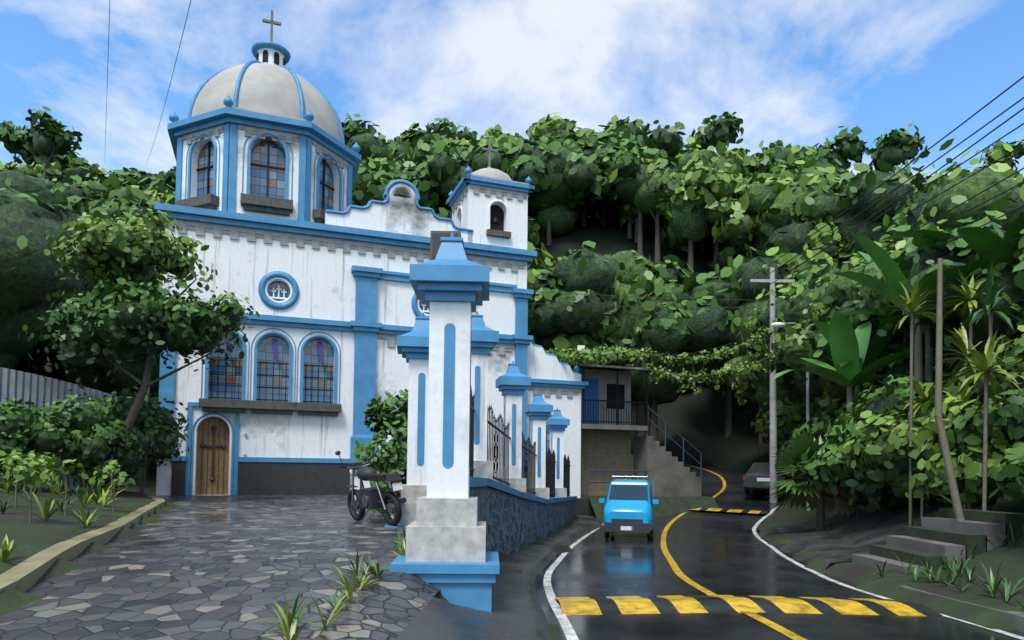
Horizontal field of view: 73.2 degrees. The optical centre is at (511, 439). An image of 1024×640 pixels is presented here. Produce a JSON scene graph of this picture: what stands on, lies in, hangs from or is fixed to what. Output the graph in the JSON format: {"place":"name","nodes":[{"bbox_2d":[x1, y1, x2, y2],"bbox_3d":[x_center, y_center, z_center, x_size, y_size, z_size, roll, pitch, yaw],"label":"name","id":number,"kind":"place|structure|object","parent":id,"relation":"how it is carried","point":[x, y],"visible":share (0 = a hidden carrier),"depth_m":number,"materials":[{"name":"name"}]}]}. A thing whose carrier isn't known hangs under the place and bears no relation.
{"place":"outdoors","nodes":[
{"label":"outdoors","id":0,"kind":"place"},
{"bbox_2d":[0,493,440,639],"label":"stone pavement","id":1,"kind":"structure","parent":0,"point":[202,567],"depth_m":6.85,"materials":[{"name":"grey stone"}]},
{"bbox_2d":[395,515,603,639],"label":"sidewalk","id":2,"kind":"structure","parent":0,"point":[516,612],"depth_m":7.28,"materials":[{"name":"concrete"}]},
{"bbox_2d":[0,105,1023,454],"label":"forest trees","id":3,"kind":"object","parent":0,"point":[558,216],"depth_m":49.29,"materials":[{"name":"green plant"}]},
{"bbox_2d":[0,112,1022,383],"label":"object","id":4,"kind":"object","parent":3,"relation":"attached to","point":[710,182],"visible":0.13,"depth_m":47.58,"materials":[{"name":"green plant"}]},
{"bbox_2d":[0,454,1023,639],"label":"ground","id":5,"kind":"structure","parent":0,"point":[37,534],"depth_m":10.11,"materials":[{"name":"green plant"}]},
{"bbox_2d":[0,493,164,591],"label":"kerb","id":6,"kind":"structure","parent":5,"relation":"on","point":[25,575],"depth_m":7.52,"materials":[{"name":"paint"}]},
{"bbox_2d":[335,446,405,525],"bbox_3d":[-2.455,0.806,12.102,1.885,1.442,0.754,-1,-3,37],"label":"motorcycle","id":7,"kind":"object","parent":5,"relation":"on","point":[376,497],"visible":1,"depth_m":11.93,"materials":[{"name":"black metal"}]},
{"bbox_2d":[0,148,1023,520],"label":"trees","id":8,"kind":"object","parent":5,"relation":"on","point":[28,281],"depth_m":17.20,"materials":[{"name":"green plant"}]},
{"bbox_2d":[0,138,1023,507],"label":"tree foliage","id":9,"kind":"object","parent":5,"relation":"on","point":[50,468],"visible":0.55,"depth_m":16.11,"materials":[{"name":"green plant"}]},
{"bbox_2d":[0,217,1023,639],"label":"plants","id":10,"kind":"object","parent":5,"relation":"on","point":[854,353],"visible":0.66,"depth_m":15.88,"materials":[{"name":"green plant"}]},
{"bbox_2d":[0,1,1023,573],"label":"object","id":11,"kind":"structure","parent":5,"relation":"on","point":[932,541],"depth_m":15.38,"materials":[{"name":"concrete"}]},
{"bbox_2d":[899,586,1023,631],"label":"kerb","id":12,"kind":"structure","parent":5,"relation":"on","point":[1015,619],"depth_m":7.80,"materials":[{"name":"concrete"}]},
{"bbox_2d":[0,0,1023,179],"label":"sky","id":13,"kind":"structure","parent":0,"point":[795,72],"materials":[{"name":"blue"}]},
{"bbox_2d":[108,218,952,553],"bbox_3d":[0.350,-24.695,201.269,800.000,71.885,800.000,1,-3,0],"label":"hillside","id":14,"kind":"structure","parent":0,"point":[692,418],"depth_m":44.38,"materials":[{"name":"green plant"}]},
{"bbox_2d":[154,10,594,515],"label":"church","id":15,"kind":"structure","parent":14,"relation":"on","point":[307,258],"depth_m":22.88,"materials":[{"name":"white paint"}]},
{"bbox_2d":[385,233,576,611],"bbox_3d":[-0.340,0.807,16.044,2.886,5.780,17.617,0,-3,8],"label":"fence","id":16,"kind":"object","parent":14,"relation":"on","point":[468,522],"visible":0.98,"depth_m":7.96,"materials":[{"name":"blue paint"}]},
{"bbox_2d":[570,363,718,521],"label":"house","id":17,"kind":"structure","parent":14,"relation":"on","point":[607,427],"depth_m":27.47,"materials":[{"name":"concrete"}]},
{"bbox_2d":[545,343,647,371],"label":"house vines","id":18,"kind":"object","parent":17,"relation":"on","point":[611,356],"visible":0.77,"depth_m":26.49,"materials":[{"name":"green plant"}]},
{"bbox_2d":[535,463,1023,639],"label":"road","id":19,"kind":"structure","parent":0,"point":[722,553],"depth_m":11.04,"materials":[{"name":"black asphalt"}]},
{"bbox_2d":[543,523,603,639],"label":"line","id":20,"kind":"object","parent":19,"relation":"on","point":[567,627],"visible":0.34,"depth_m":9.30,"materials":[{"name":"white paint"}]},
{"bbox_2d":[599,476,658,539],"bbox_3d":[3.413,1.926,19.955,1.640,1.760,2.783,0,-3,13],"label":"van","id":21,"kind":"object","parent":19,"relation":"on","point":[629,506],"visible":0.99,"depth_m":18.86,"materials":[{"name":"blue metal"}]},
{"bbox_2d":[687,508,769,513],"bbox_3d":[7.290,2.677,26.769,5.099,0.127,1.300,-1,-3,31],"label":"bump","id":22,"kind":"object","parent":19,"relation":"on","point":[735,510],"visible":0.55,"depth_m":25.82,"materials":[{"name":"yellow paint"}]},
{"bbox_2d":[661,464,806,639],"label":"yellow line","id":23,"kind":"object","parent":19,"relation":"on","point":[685,578],"visible":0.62,"depth_m":10.98,"materials":[{"name":"paint"}]},
{"bbox_2d":[554,595,944,616],"bbox_3d":[2.920,2.087,8.821,4.650,0.119,1.300,1,-3,-2],"label":"bump","id":24,"kind":"object","parent":19,"relation":"on","point":[610,605],"visible":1,"depth_m":8.58,"materials":[{"name":"yellow paint"}]},
{"bbox_2d":[743,463,794,495],"bbox_3d":[11.227,1.694,30.007,1.700,1.385,4.420,-1,-3,27],"label":"sedan car","id":25,"kind":"object","parent":19,"relation":"on","point":[756,476],"visible":0.48,"depth_m":28.26,"materials":[{"name":"paint"}]},
{"bbox_2d":[758,506,912,569],"bbox_3d":[8.226,2.250,17.161,3.143,1.030,9.785,0,-3,13],"label":"apron","id":26,"kind":"object","parent":19,"relation":"on","point":[867,529],"visible":0.84,"depth_m":16.80,"materials":[{"name":"concrete"}]},
{"bbox_2d":[719,466,1023,639],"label":"line","id":27,"kind":"object","parent":19,"relation":"on","point":[819,574],"visible":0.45,"depth_m":12.16,"materials":[{"name":"white paint"}]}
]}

